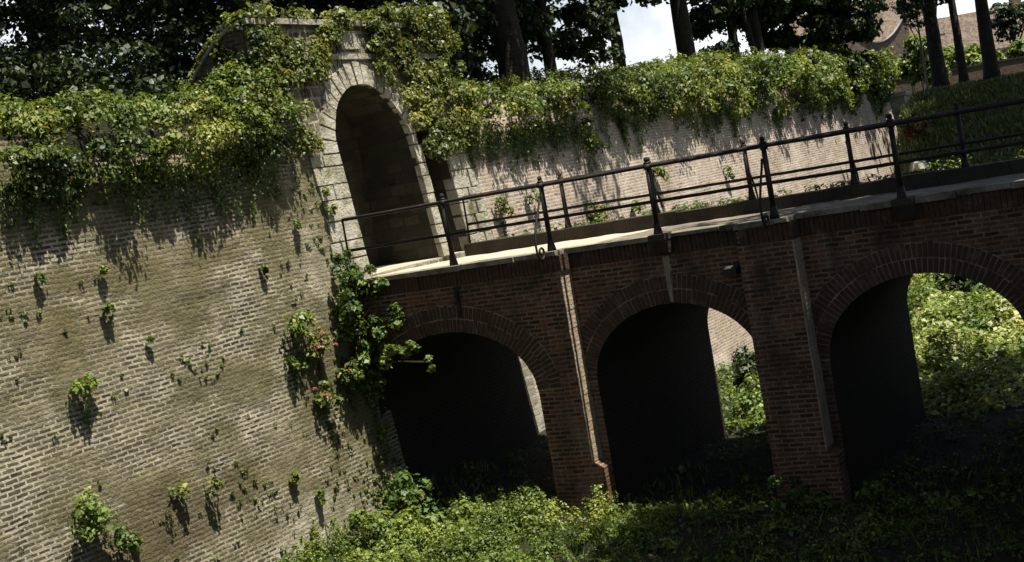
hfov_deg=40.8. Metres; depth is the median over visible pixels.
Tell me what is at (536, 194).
wall plant
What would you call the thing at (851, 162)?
iron railing
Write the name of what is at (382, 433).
wall plant
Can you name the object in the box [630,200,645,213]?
wall plant
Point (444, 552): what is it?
weeds
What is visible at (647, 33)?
sky
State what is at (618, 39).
rampart tree
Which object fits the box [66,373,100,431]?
wall plant
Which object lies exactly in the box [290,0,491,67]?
rampart tree
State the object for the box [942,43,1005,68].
shrub
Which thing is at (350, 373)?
wall plant
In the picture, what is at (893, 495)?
bush
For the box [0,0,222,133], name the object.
rampart tree
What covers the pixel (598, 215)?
wall plant
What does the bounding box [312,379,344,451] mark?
wall plant
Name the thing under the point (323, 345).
wall plant
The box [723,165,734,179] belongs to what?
wall plant
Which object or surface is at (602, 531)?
grass
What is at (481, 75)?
rampart tree
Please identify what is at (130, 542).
wall plant
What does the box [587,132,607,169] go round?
wall plant
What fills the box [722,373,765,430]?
bush
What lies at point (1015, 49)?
shrub
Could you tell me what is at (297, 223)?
wall plant
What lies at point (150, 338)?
wall plant
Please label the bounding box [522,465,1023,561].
ground cover
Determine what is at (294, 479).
wall plant
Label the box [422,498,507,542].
bush
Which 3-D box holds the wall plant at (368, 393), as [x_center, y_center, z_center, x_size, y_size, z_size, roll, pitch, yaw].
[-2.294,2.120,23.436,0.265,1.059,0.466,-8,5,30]
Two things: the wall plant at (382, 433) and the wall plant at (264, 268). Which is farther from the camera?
the wall plant at (382, 433)
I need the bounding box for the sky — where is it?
[0,0,1023,92]
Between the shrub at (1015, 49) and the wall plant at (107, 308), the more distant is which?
the shrub at (1015, 49)
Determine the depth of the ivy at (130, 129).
19.95 m
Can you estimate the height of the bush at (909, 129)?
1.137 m
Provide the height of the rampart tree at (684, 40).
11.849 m
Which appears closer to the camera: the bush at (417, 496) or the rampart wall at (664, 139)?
the bush at (417, 496)
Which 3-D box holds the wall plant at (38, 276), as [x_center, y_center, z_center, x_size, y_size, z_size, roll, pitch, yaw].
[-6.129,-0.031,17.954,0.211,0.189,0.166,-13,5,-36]
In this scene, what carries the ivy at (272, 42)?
attached to the gate front
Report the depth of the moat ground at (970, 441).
21.29 m
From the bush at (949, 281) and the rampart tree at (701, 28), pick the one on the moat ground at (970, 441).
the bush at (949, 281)
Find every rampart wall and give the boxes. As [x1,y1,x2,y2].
[0,119,410,561]
[458,84,898,419]
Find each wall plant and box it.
[33,272,48,285]
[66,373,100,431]
[68,486,118,550]
[98,263,108,274]
[100,303,116,324]
[106,522,144,555]
[145,335,155,342]
[165,479,191,502]
[205,475,224,501]
[258,264,269,280]
[280,309,315,384]
[284,356,307,383]
[289,470,301,486]
[293,219,301,229]
[302,327,338,390]
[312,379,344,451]
[314,489,325,505]
[320,187,330,195]
[325,204,337,216]
[335,356,369,416]
[363,377,384,430]
[376,425,389,454]
[492,196,515,236]
[525,188,540,203]
[584,200,613,222]
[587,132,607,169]
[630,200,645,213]
[652,160,668,180]
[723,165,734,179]
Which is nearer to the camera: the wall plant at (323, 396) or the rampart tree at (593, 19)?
the wall plant at (323, 396)
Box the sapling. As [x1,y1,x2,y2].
[887,0,936,88]
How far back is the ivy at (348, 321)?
23.01 m
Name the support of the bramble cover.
on the moat ground at (970, 441)
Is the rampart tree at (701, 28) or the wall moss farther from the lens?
the rampart tree at (701, 28)
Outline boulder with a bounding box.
[909,160,928,172]
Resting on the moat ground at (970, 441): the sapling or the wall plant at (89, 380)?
the sapling
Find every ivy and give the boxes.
[0,53,310,250]
[181,1,479,162]
[328,249,406,392]
[363,339,434,408]
[441,43,902,176]
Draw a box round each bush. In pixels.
[345,506,418,555]
[380,467,453,527]
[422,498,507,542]
[504,480,545,514]
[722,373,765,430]
[731,345,760,390]
[765,475,835,512]
[855,479,916,509]
[897,109,925,129]
[901,121,942,142]
[935,273,996,298]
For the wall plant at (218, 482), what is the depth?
19.64 m
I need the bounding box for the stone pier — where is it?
[890,91,911,131]
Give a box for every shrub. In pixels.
[895,33,951,92]
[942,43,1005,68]
[1006,37,1023,58]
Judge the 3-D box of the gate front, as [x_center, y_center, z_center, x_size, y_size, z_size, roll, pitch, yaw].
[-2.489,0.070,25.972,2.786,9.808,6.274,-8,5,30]
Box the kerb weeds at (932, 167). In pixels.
[496,151,1023,238]
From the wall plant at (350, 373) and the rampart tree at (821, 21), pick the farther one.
the rampart tree at (821, 21)
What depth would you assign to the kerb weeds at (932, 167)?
24.34 m
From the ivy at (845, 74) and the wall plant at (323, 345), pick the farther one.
the ivy at (845, 74)
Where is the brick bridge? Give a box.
[348,157,1023,515]
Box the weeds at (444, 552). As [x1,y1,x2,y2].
[276,300,1023,561]
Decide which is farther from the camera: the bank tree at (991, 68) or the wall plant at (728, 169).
the bank tree at (991, 68)
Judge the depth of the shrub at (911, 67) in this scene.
75.92 m
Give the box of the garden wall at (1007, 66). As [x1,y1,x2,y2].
[890,56,1023,93]
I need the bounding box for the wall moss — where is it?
[0,175,408,560]
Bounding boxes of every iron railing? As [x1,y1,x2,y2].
[341,99,1023,265]
[462,97,1023,242]
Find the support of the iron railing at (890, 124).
on the brick bridge
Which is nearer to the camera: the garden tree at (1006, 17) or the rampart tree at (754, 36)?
the rampart tree at (754, 36)
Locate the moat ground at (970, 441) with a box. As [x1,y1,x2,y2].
[304,77,1023,561]
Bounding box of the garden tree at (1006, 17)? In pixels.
[989,1,1023,44]
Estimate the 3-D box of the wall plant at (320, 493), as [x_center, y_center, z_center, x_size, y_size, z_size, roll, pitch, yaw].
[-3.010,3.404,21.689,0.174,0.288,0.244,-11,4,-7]
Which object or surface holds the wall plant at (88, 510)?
attached to the rampart wall at (175, 288)
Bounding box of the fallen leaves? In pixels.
[333,405,1023,561]
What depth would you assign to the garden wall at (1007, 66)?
80.02 m
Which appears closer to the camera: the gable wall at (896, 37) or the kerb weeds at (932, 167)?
the kerb weeds at (932, 167)
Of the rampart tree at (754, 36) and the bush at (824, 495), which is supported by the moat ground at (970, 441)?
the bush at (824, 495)
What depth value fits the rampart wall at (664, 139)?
37.45 m
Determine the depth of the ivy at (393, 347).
22.98 m
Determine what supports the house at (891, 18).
on the moat ground at (970, 441)
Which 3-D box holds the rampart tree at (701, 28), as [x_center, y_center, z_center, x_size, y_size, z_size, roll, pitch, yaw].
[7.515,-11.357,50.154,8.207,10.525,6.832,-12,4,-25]
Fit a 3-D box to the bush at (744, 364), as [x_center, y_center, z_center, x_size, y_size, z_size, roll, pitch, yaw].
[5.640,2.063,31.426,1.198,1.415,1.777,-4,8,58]
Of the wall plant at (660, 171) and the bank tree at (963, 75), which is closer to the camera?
the wall plant at (660, 171)
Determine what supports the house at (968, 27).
on the moat ground at (970, 441)
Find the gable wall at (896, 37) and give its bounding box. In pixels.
[833,18,911,78]
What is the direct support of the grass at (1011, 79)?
on the moat ground at (970, 441)
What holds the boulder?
on the moat ground at (970, 441)
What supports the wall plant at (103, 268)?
attached to the rampart wall at (175, 288)
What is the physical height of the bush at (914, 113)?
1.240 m
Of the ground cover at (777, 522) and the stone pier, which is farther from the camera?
the stone pier
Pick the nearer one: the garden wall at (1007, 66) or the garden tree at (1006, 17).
the garden wall at (1007, 66)
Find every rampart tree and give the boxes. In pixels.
[0,0,187,133]
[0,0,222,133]
[118,0,396,103]
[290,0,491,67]
[319,0,555,91]
[402,0,533,98]
[515,0,625,88]
[526,0,648,69]
[615,0,759,72]
[688,0,798,65]
[712,0,892,54]
[738,0,764,55]
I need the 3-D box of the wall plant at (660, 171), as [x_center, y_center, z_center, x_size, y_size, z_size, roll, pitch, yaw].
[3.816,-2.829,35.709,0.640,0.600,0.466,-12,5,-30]
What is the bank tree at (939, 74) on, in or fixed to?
on the moat ground at (970, 441)
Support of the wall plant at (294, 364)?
attached to the rampart wall at (175, 288)
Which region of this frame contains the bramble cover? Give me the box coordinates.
[907,149,1023,417]
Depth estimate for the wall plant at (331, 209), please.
23.50 m
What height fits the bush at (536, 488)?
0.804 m
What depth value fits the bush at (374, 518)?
21.66 m
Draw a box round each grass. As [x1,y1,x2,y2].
[286,444,1023,561]
[896,71,1023,174]
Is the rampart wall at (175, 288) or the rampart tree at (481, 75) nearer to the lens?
the rampart wall at (175, 288)
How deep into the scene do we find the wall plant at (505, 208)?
28.33 m
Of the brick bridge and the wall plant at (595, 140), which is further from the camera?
the wall plant at (595, 140)
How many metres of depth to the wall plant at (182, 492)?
19.11 m
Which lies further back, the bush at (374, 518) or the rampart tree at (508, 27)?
the rampart tree at (508, 27)
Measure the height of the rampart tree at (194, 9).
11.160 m
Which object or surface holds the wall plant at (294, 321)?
attached to the rampart wall at (175, 288)
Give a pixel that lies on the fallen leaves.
(891, 486)
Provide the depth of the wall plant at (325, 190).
23.45 m
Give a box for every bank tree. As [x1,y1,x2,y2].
[891,0,956,87]
[947,0,969,83]
[974,0,1000,80]
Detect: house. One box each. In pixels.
[784,0,944,61]
[937,0,1023,58]
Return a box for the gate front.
[184,18,544,482]
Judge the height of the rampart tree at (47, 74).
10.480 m

